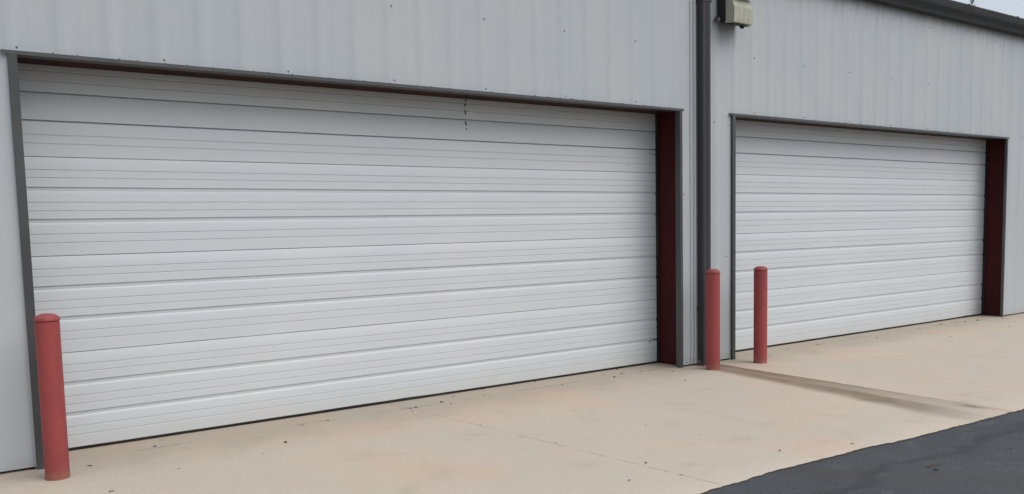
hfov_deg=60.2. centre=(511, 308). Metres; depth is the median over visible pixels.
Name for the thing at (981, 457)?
asphalt lot
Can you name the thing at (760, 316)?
bollard
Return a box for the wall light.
[714,0,752,28]
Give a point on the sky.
(1010, 7)
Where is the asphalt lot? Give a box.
[704,410,1023,493]
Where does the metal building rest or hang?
on the ground
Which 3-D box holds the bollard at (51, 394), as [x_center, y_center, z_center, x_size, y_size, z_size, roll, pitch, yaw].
[-3.005,0.597,5.778,0.158,1.140,0.158,-5,6,-36]
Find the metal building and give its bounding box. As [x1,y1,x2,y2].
[0,0,1023,471]
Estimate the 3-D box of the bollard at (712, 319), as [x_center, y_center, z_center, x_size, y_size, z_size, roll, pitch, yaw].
[2.171,0.138,9.544,0.158,1.140,0.158,2,6,35]
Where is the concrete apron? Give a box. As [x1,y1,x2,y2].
[0,312,1023,493]
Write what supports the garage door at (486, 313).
in the metal building
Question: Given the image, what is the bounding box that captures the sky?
[954,0,1023,17]
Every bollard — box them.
[33,313,69,480]
[705,269,719,369]
[753,266,767,363]
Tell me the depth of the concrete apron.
6.87 m
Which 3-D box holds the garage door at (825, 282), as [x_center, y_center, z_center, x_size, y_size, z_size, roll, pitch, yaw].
[4.925,-1.092,12.296,6.600,2.865,0.085,-5,6,-36]
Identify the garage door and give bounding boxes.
[18,63,659,450]
[735,120,988,351]
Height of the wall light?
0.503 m

